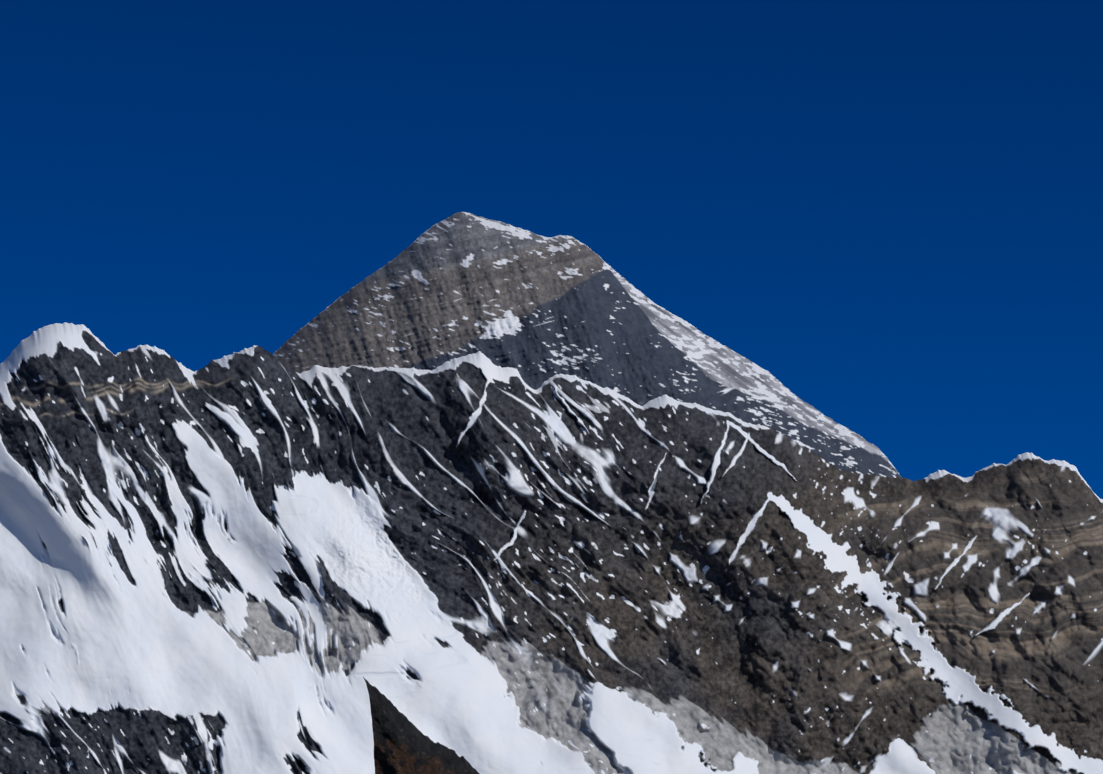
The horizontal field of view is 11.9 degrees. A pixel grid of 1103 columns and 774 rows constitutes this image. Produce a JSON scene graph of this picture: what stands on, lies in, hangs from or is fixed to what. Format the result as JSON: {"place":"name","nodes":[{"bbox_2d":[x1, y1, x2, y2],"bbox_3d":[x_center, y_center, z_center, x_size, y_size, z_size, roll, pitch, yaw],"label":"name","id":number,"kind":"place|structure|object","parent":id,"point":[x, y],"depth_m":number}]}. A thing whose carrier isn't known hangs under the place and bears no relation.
{"place":"outdoors","nodes":[
{"label":"outdoors","id":0,"kind":"place"},
{"bbox_2d":[363,677,478,773],"bbox_3d":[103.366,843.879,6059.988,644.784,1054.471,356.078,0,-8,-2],"label":"rock outcrop","id":1,"kind":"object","parent":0,"point":[403,744],"depth_m":6192.98},
{"bbox_2d":[0,322,1102,773],"bbox_3d":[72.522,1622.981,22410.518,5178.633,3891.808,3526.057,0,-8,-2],"label":"mountain ridge","id":2,"kind":"structure","parent":0,"point":[254,560],"depth_m":22598.01},
{"bbox_2d":[0,0,1102,498],"label":"sky","id":3,"kind":"structure","parent":0,"point":[892,210]},
{"bbox_2d":[272,212,901,477],"bbox_3d":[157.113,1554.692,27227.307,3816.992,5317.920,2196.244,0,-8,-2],"label":"mountain peak","id":4,"kind":"structure","parent":0,"point":[536,311],"depth_m":27435.27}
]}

